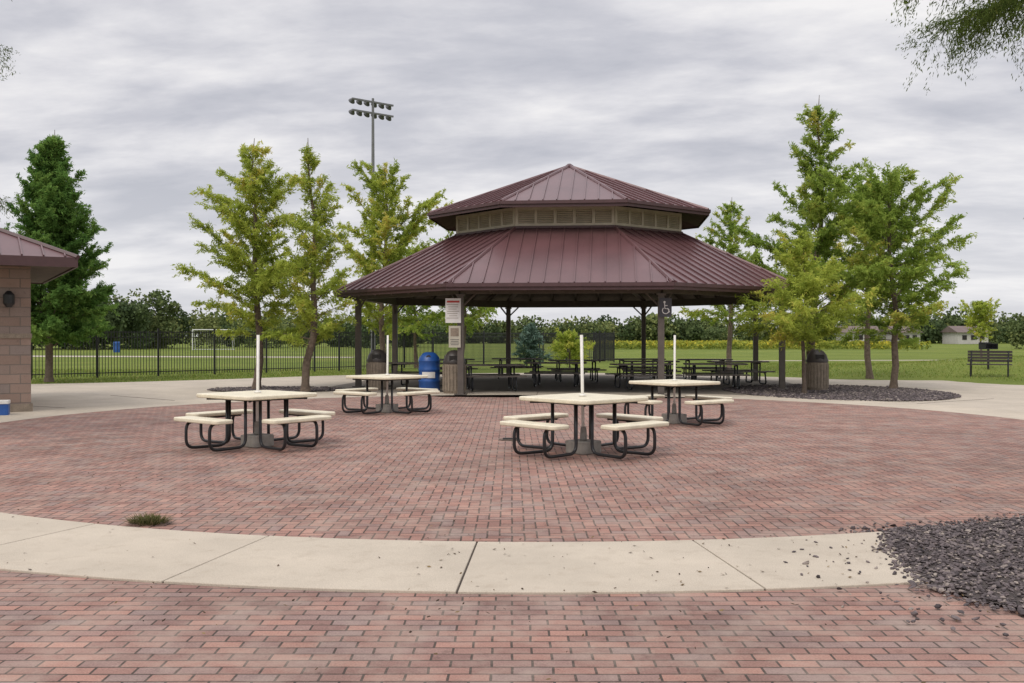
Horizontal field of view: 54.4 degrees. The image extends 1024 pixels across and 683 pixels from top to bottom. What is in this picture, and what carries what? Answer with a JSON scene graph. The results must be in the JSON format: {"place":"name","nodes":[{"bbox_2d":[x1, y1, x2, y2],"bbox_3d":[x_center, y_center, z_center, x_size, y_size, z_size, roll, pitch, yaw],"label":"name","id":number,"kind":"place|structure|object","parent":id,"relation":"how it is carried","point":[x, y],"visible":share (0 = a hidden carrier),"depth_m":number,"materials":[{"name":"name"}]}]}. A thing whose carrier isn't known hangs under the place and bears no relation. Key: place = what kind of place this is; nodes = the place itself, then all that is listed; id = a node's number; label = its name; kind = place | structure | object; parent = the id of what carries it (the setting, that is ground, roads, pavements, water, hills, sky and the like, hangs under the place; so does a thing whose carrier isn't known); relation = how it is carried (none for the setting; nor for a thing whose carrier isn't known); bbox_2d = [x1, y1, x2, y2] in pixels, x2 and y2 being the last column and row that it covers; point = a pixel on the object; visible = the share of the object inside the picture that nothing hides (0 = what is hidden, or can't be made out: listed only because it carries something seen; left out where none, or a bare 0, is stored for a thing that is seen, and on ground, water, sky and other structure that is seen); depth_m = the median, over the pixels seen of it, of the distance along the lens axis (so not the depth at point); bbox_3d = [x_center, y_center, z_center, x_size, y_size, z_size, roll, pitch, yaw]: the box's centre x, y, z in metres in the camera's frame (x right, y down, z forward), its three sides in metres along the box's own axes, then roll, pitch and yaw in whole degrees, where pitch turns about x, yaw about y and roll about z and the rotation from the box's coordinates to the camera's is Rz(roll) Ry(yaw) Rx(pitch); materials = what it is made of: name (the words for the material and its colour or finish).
{"place":"outdoors","nodes":[
{"label":"outdoors","id":0,"kind":"place"},
{"bbox_2d":[0,266,30,403],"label":"block walls","id":1,"kind":"structure","parent":0,"point":[15,369],"depth_m":20.76,"materials":[{"name":"brown brick"}]},
{"bbox_2d":[3,291,14,306],"bbox_3d":[-10.394,-0.875,20.564,0.220,0.340,0.260,0,0,-30],"label":"wall lantern","id":2,"kind":"object","parent":1,"relation":"attached to","point":[8,298],"depth_m":20.47,"materials":[{"name":"black metal"}]},
{"bbox_2d":[0,334,32,411],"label":"block bands","id":3,"kind":"object","parent":1,"relation":"attached to","point":[21,407],"visible":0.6,"depth_m":20.77,"materials":[{"name":"grey concrete"}]},
{"bbox_2d":[0,232,70,256],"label":"roof panels","id":4,"kind":"object","parent":1,"relation":"on","point":[9,244],"visible":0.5,"depth_m":20.49,"materials":[{"name":"red metal"}]},
{"bbox_2d":[0,228,79,259],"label":"hip caps","id":5,"kind":"object","parent":4,"relation":"on","point":[75,256],"visible":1,"depth_m":20.78,"materials":[{"name":"brown metal"}]},
{"bbox_2d":[18,236,65,256],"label":"standing seams","id":6,"kind":"object","parent":4,"relation":"on","point":[40,245],"visible":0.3,"depth_m":20.46,"materials":[{"name":"red metal"}]},
{"bbox_2d":[0,265,71,282],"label":"soffit","id":7,"kind":"structure","parent":1,"relation":"attached to","point":[40,274],"depth_m":22.32,"materials":[{"name":"beige metal"}]},
{"bbox_2d":[0,255,77,283],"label":"fascia","id":8,"kind":"structure","parent":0,"point":[20,260],"depth_m":20.26,"materials":[{"name":"brown metal"}]},
{"bbox_2d":[33,356,350,357],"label":"field path","id":9,"kind":"structure","parent":0,"point":[184,356],"depth_m":78.45,"materials":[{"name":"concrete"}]},
{"bbox_2d":[0,395,1023,541],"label":"brick plaza","id":10,"kind":"structure","parent":0,"point":[839,460],"depth_m":11.49,"materials":[{"name":"red brick"}]},
{"bbox_2d":[122,511,179,525],"bbox_3d":[-3.056,1.494,8.387,0.552,0.090,0.295,0,0,0],"label":"weed tuft","id":11,"kind":"object","parent":10,"relation":"on","point":[152,520],"visible":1,"depth_m":8.35,"materials":[{"name":"green plant"}]},
{"bbox_2d":[174,335,334,451],"bbox_3d":[-3.660,0.706,14.304,2.100,1.600,2.100,0,0,39],"label":"plaza picnic table","id":12,"kind":"object","parent":10,"relation":"on","point":[257,438],"visible":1,"depth_m":14.14,"materials":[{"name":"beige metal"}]},
{"bbox_2d":[333,335,439,413],"bbox_3d":[-2.600,0.670,20.704,2.100,1.600,2.100,0,0,38],"label":"plaza picnic table","id":13,"kind":"object","parent":10,"relation":"on","point":[387,407],"visible":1,"depth_m":20.48,"materials":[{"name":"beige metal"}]},
{"bbox_2d":[499,438,520,440],"bbox_3d":[-0.030,1.490,15.209,0.340,0.019,0.340,0,0,0],"label":"drain cover","id":14,"kind":"object","parent":10,"relation":"on","point":[507,439],"visible":0.7,"depth_m":15.10,"materials":[{"name":"metal"}]},
{"bbox_2d":[7,457,1021,682],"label":"fallen leaf litter","id":15,"kind":"object","parent":10,"relation":"on","point":[562,556],"visible":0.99,"depth_m":6.46,"materials":[{"name":"brown plant"}]},
{"bbox_2d":[500,335,668,458],"bbox_3d":[0.970,0.711,13.504,2.163,1.600,2.163,0,0,-42],"label":"plaza picnic table","id":16,"kind":"object","parent":10,"relation":"on","point":[583,445],"visible":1,"depth_m":13.28,"materials":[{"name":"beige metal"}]},
{"bbox_2d":[624,335,733,425],"bbox_3d":[2.950,0.685,18.104,2.037,1.600,2.037,0,0,-35],"label":"plaza picnic table","id":17,"kind":"object","parent":10,"relation":"on","point":[675,417],"visible":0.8,"depth_m":17.90,"materials":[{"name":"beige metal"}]},
{"bbox_2d":[0,571,1023,682],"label":"foreground brick paving","id":18,"kind":"structure","parent":0,"point":[59,629],"depth_m":5.30,"materials":[{"name":"red brick"}]},
{"bbox_2d":[783,512,1023,640],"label":"rock planting bed","id":19,"kind":"object","parent":18,"relation":"on","point":[989,554],"visible":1,"depth_m":7.02,"materials":[{"name":"grey gravel"}]},
{"bbox_2d":[886,0,1023,218],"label":"bald cypress tree","id":20,"kind":"object","parent":19,"relation":"on","point":[987,14],"visible":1,"depth_m":12.33,"materials":[{"name":"green plant"}]},
{"bbox_2d":[0,391,1023,594],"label":"concrete ring path","id":21,"kind":"structure","parent":0,"point":[82,549],"depth_m":7.02,"materials":[{"name":"beige concrete"}]},
{"bbox_2d":[0,400,10,414],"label":"blue cooler","id":22,"kind":"object","parent":21,"relation":"on","point":[4,407],"visible":0.96,"depth_m":19.86,"materials":[{"name":"plastic"}]},
{"bbox_2d":[0,0,19,219],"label":"bald cypress tree","id":23,"kind":"object","parent":21,"relation":"on","point":[8,57],"visible":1,"depth_m":15.93,"materials":[{"name":"green plant"}]},
{"bbox_2d":[442,350,465,393],"bbox_3d":[-1.600,0.836,27.605,0.658,1.200,0.658,0,0,0],"label":"trash receptacle","id":24,"kind":"object","parent":21,"relation":"on","point":[449,375],"visible":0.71,"depth_m":27.34,"materials":[{"name":"beige concrete"}]},
{"bbox_2d":[456,540,764,592],"bbox_3d":[0.200,1.500,17.259,22.180,0.001,22.180,0,0,0],"label":"pavement joint","id":25,"kind":"object","parent":21,"relation":"on","point":[468,565],"visible":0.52,"depth_m":6.80,"materials":[{"name":"grey concrete"}]},
{"bbox_2d":[0,0,1023,335],"label":"sky","id":26,"kind":"structure","parent":0,"point":[698,102],"materials":[{"name":"grey"}]},
{"bbox_2d":[31,336,1023,384],"bbox_3d":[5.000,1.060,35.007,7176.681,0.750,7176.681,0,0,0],"label":"ground","id":27,"kind":"structure","parent":0,"point":[936,351],"depth_m":66.08,"materials":[{"name":"green plant"}]},
{"bbox_2d":[2,130,119,381],"bbox_3d":[-16.227,-2.974,34.529,4.345,8.772,4.600,0,0,36],"label":"bald cypress tree","id":28,"kind":"object","parent":27,"relation":"on","point":[51,195],"visible":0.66,"depth_m":34.23,"materials":[{"name":"green plant"}]},
{"bbox_2d":[113,342,119,351],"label":"blue barrel","id":29,"kind":"object","parent":27,"relation":"on","point":[116,346],"visible":0.66,"depth_m":96.78,"materials":[{"name":"plastic"}]},
{"bbox_2d":[192,329,233,349],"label":"soccer goal","id":30,"kind":"object","parent":27,"relation":"on","point":[205,336],"visible":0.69,"depth_m":113.86,"materials":[{"name":"white metal"}]},
{"bbox_2d":[33,288,435,349],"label":"distant treeline","id":31,"kind":"object","parent":27,"relation":"on","point":[135,316],"visible":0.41,"depth_m":129.49,"materials":[{"name":"green plant"}]},
{"bbox_2d":[31,328,614,378],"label":"iron fence","id":32,"kind":"object","parent":27,"relation":"on","point":[604,347],"visible":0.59,"depth_m":44.15,"materials":[{"name":"black metal"}]},
{"bbox_2d":[348,97,393,351],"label":"stadium light pole","id":33,"kind":"object","parent":27,"relation":"on","point":[368,113],"visible":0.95,"depth_m":80.81,"materials":[{"name":"metal"}]},
{"bbox_2d":[329,158,453,352],"bbox_3d":[-5.152,-3.028,40.270,5.210,8.829,5.891,0,0,-38],"label":"bald cypress tree","id":34,"kind":"object","parent":27,"relation":"on","point":[389,220],"visible":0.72,"depth_m":39.66,"materials":[{"name":"green plant"}]},
{"bbox_2d":[366,244,444,367],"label":"bald cypress tree","id":35,"kind":"object","parent":27,"relation":"on","point":[411,309],"visible":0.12,"depth_m":49.74,"materials":[{"name":"green plant"}]},
{"bbox_2d":[414,238,497,352],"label":"bald cypress tree","id":36,"kind":"object","parent":27,"relation":"on","point":[482,312],"visible":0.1,"depth_m":47.10,"materials":[{"name":"green plant"}]},
{"bbox_2d":[31,373,1023,411],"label":"concrete walkway","id":37,"kind":"structure","parent":27,"relation":"on","point":[991,396],"depth_m":29.85,"materials":[{"name":"beige concrete"}]},
{"bbox_2d":[207,385,345,391],"bbox_3d":[-7.000,1.409,29.606,4.041,0.097,2.856,0,0,0],"label":"mulch bed","id":38,"kind":"object","parent":37,"relation":"on","point":[293,388],"visible":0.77,"depth_m":29.56,"materials":[{"name":"soil"}]},
{"bbox_2d":[171,138,329,388],"bbox_3d":[-7.096,-2.301,29.589,4.278,7.502,4.327,0,0,23],"label":"bald cypress tree","id":39,"kind":"object","parent":38,"relation":"on","point":[256,288],"visible":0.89,"depth_m":29.05,"materials":[{"name":"green plant"}]},
{"bbox_2d":[255,144,356,391],"bbox_3d":[-5.792,-2.153,28.525,3.105,7.195,3.563,0,0,0],"label":"bald cypress tree","id":40,"kind":"object","parent":38,"relation":"on","point":[305,306],"visible":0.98,"depth_m":28.17,"materials":[{"name":"green plant"}]},
{"bbox_2d":[37,395,981,407],"bbox_3d":[0.200,1.477,22.162,29.130,0.004,19.324,0,0,0],"label":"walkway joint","id":41,"kind":"object","parent":37,"relation":"on","point":[174,400],"visible":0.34,"depth_m":24.70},
{"bbox_2d":[331,164,801,397],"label":"park pavilion","id":42,"kind":"structure","parent":37,"relation":"on","point":[569,235],"depth_m":29.34,"materials":[{"name":"red metal"}]},
{"bbox_2d":[366,349,388,389],"bbox_3d":[-4.000,0.825,29.605,0.658,1.200,0.658,0,0,0],"label":"trash receptacle","id":43,"kind":"object","parent":42,"relation":"on","point":[376,363],"visible":0.72,"depth_m":29.34,"materials":[{"name":"brown wood"}]},
{"bbox_2d":[388,362,442,386],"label":"picnic table","id":44,"kind":"object","parent":42,"relation":"on","point":[405,372],"visible":0.25,"depth_m":30.85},
{"bbox_2d":[418,352,439,390],"bbox_3d":[-2.350,0.867,28.305,0.630,1.130,0.630,0,0,0],"label":"recycling barrel","id":45,"kind":"object","parent":42,"relation":"on","point":[429,364],"visible":0.87,"depth_m":28.05,"materials":[{"name":"blue plastic"}]},
{"bbox_2d":[418,359,477,379],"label":"picnic table","id":46,"kind":"object","parent":42,"relation":"on","point":[466,366],"visible":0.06,"depth_m":35.21,"materials":[{"name":"black metal"}]},
{"bbox_2d":[445,298,460,322],"bbox_3d":[-1.578,-0.829,26.709,0.420,0.660,0.016,0,0,4],"label":"notice sign","id":47,"kind":"object","parent":42,"relation":"attached to","point":[452,310],"visible":1,"depth_m":26.70,"materials":[{"name":"white metal"}]},
{"bbox_2d":[449,326,460,346],"bbox_3d":[-1.538,-0.129,26.713,0.320,0.580,0.016,0,0,4],"label":"notice poster","id":48,"kind":"object","parent":42,"relation":"attached to","point":[454,336],"visible":1,"depth_m":26.71,"materials":[{"name":"paper"}]},
{"bbox_2d":[465,364,526,390],"bbox_3d":[-0.600,1.032,28.906,1.850,0.741,1.648,0,0,-8],"label":"picnic table","id":49,"kind":"object","parent":42,"relation":"on","point":[470,380],"visible":0.98,"depth_m":28.65,"materials":[{"name":"black metal"}]},
{"bbox_2d":[490,358,543,378],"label":"picnic table","id":50,"kind":"object","parent":42,"relation":"on","point":[500,369],"visible":0.62,"depth_m":36.44,"materials":[{"name":"black metal"}]},
{"bbox_2d":[524,362,587,386],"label":"picnic table","id":51,"kind":"object","parent":42,"relation":"on","point":[536,373],"visible":1,"depth_m":30.93,"materials":[{"name":"black metal"}]},
{"bbox_2d":[547,360,606,381],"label":"picnic table","id":52,"kind":"object","parent":42,"relation":"on","point":[558,377],"visible":0.9,"depth_m":33.83,"materials":[{"name":"black metal"}]},
{"bbox_2d":[609,358,665,379],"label":"picnic table","id":53,"kind":"object","parent":42,"relation":"on","point":[642,367],"visible":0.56,"depth_m":35.97,"materials":[{"name":"black metal"}]},
{"bbox_2d":[605,363,682,389],"bbox_3d":[3.900,1.028,29.606,1.850,0.741,1.648,0,0,-12],"label":"picnic table","id":54,"kind":"object","parent":42,"relation":"on","point":[631,375],"visible":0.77,"depth_m":29.40,"materials":[{"name":"black metal"}]},
{"bbox_2d":[622,360,680,380],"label":"picnic table","id":55,"kind":"object","parent":42,"relation":"on","point":[632,370],"visible":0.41,"depth_m":32.70,"materials":[{"name":"black metal"}]},
{"bbox_2d":[659,298,671,316],"bbox_3d":[4.040,-0.896,26.182,0.320,0.500,0.035,0,0,4],"label":"accessible symbol sign","id":56,"kind":"object","parent":42,"relation":"attached to","point":[665,307],"visible":1,"depth_m":26.18,"materials":[{"name":"black metal"}]},
{"bbox_2d":[676,359,733,379],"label":"picnic table","id":57,"kind":"object","parent":42,"relation":"on","point":[685,368],"visible":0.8,"depth_m":35.25,"materials":[{"name":"black metal"}]},
{"bbox_2d":[682,363,749,388],"bbox_3d":[6.100,1.026,29.906,1.850,0.741,1.648,0,0,6],"label":"picnic table","id":58,"kind":"object","parent":42,"relation":"on","point":[693,374],"visible":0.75,"depth_m":29.62,"materials":[{"name":"black metal"}]},
{"bbox_2d":[702,361,774,384],"bbox_3d":[7.400,1.011,32.606,1.850,0.741,1.648,0,0,-10],"label":"picnic table","id":59,"kind":"object","parent":42,"relation":"on","point":[751,370],"visible":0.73,"depth_m":32.29,"materials":[{"name":"black metal"}]},
{"bbox_2d":[734,95,885,357],"bbox_3d":[9.803,-3.302,32.740,5.792,9.475,4.865,0,0,0],"label":"bald cypress tree","id":60,"kind":"object","parent":37,"relation":"on","point":[821,206],"visible":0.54,"depth_m":32.22,"materials":[{"name":"green plant"}]},
{"bbox_2d":[722,384,961,400],"bbox_3d":[9.200,1.412,28.322,6.061,0.109,8.278,0,0,0],"label":"mulch bed","id":61,"kind":"object","parent":37,"relation":"on","point":[855,392],"visible":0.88,"depth_m":27.37,"materials":[{"name":"grey gravel"}]},
{"bbox_2d":[729,229,881,392],"bbox_3d":[8.091,-0.833,27.176,4.022,4.566,3.049,0,0,-24],"label":"bald cypress tree","id":62,"kind":"object","parent":61,"relation":"on","point":[806,283],"visible":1,"depth_m":27.00,"materials":[{"name":"green plant"}]},
{"bbox_2d":[806,349,828,389],"bbox_3d":[8.950,0.827,29.205,0.658,1.200,0.658,0,0,0],"label":"trash receptacle","id":63,"kind":"object","parent":61,"relation":"on","point":[817,370],"visible":0.87,"depth_m":28.95,"materials":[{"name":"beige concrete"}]},
{"bbox_2d":[814,161,976,387],"bbox_3d":[11.408,-1.997,30.475,5.052,6.875,5.289,0,0,28],"label":"bald cypress tree","id":64,"kind":"object","parent":61,"relation":"on","point":[884,224],"visible":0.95,"depth_m":29.58,"materials":[{"name":"green plant"}]},
{"bbox_2d":[511,322,552,365],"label":"spruce shrub","id":65,"kind":"object","parent":27,"relation":"on","point":[529,349],"visible":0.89,"depth_m":51.80,"materials":[{"name":"green plant"}]},
{"bbox_2d":[547,327,595,367],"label":"garden shrub","id":66,"kind":"object","parent":27,"relation":"on","point":[566,338],"visible":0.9,"depth_m":49.68,"materials":[{"name":"green plant"}]},
{"bbox_2d":[124,304,1023,343],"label":"distant treeline","id":67,"kind":"object","parent":27,"relation":"on","point":[689,330],"visible":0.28,"depth_m":209.68,"materials":[{"name":"green plant"}]},
{"bbox_2d":[678,200,774,369],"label":"bald cypress tree","id":68,"kind":"object","parent":27,"relation":"on","point":[730,211],"visible":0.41,"depth_m":44.16,"materials":[{"name":"green plant"}]},
{"bbox_2d":[836,332,878,341],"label":"walls","id":69,"kind":"structure","parent":27,"relation":"on","point":[852,334],"depth_m":199.31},
{"bbox_2d":[837,326,878,331],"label":"roof","id":70,"kind":"structure","parent":69,"relation":"on","point":[849,327],"depth_m":200.77,"materials":[{"name":"grey"}]},
{"bbox_2d":[827,183,916,378],"bbox_3d":[13.271,-2.346,37.338,3.267,7.498,4.506,0,0,0],"label":"bald cypress tree","id":71,"kind":"object","parent":27,"relation":"on","point":[868,367],"visible":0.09,"depth_m":36.92,"materials":[{"name":"green plant"}]},
{"bbox_2d":[879,332,919,340],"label":"walls","id":72,"kind":"structure","parent":27,"relation":"on","point":[889,337],"depth_m":200.40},
{"bbox_2d":[880,326,917,332],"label":"roof","id":73,"kind":"structure","parent":72,"relation":"on","point":[899,327],"depth_m":201.69,"materials":[{"name":"grey"}]},
{"bbox_2d":[959,297,1001,353],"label":"ornamental tree","id":74,"kind":"object","parent":27,"relation":"on","point":[981,309],"visible":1,"depth_m":69.88,"materials":[{"name":"green plant"}]},
{"bbox_2d":[979,342,997,368],"bbox_3d":[18.900,0.574,39.504,0.600,1.080,0.420,0,0,-10],"label":"park grill","id":75,"kind":"object","parent":27,"relation":"on","point":[988,346],"visible":0.94,"depth_m":39.53,"materials":[{"name":"black metal"}]},
{"bbox_2d":[967,350,1011,376],"bbox_3d":[17.637,0.818,36.775,1.500,0.959,0.649,0,0,28],"label":"park bench","id":76,"kind":"object","parent":27,"relation":"on","point":[975,356],"visible":0.99,"depth_m":36.97,"materials":[{"name":"black metal"}]},
{"bbox_2d":[1006,320,1023,348],"bbox_3d":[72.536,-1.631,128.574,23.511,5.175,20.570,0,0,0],"label":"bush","id":77,"kind":"object","parent":27,"relation":"on","point":[1019,333],"visible":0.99,"depth_m":122.10,"materials":[{"name":"green plant"}]},
{"bbox_2d":[553,339,931,349],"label":"flowering meadow","id":78,"kind":"structure","parent":0,"point":[721,344],"depth_m":119.79,"materials":[{"name":"yellow plant"}]},
{"bbox_2d":[758,360,905,360],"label":"field path","id":79,"kind":"structure","parent":0,"point":[832,360],"depth_m":65.67,"materials":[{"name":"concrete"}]},
{"bbox_2d":[942,332,987,343],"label":"walls","id":80,"kind":"structure","parent":0,"point":[951,337],"depth_m":197.22,"materials":[{"name":"beige paint"}]},
{"bbox_2d":[939,326,987,332],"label":"roof","id":81,"kind":"structure","parent":80,"relation":"on","point":[955,329],"depth_m":198.84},
{"bbox_2d":[962,335,983,339],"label":"windows","id":82,"kind":"structure","parent":80,"relation":"attached to","point":[964,337],"depth_m":196.82,"materials":[{"name":"grey glass"}]}
]}

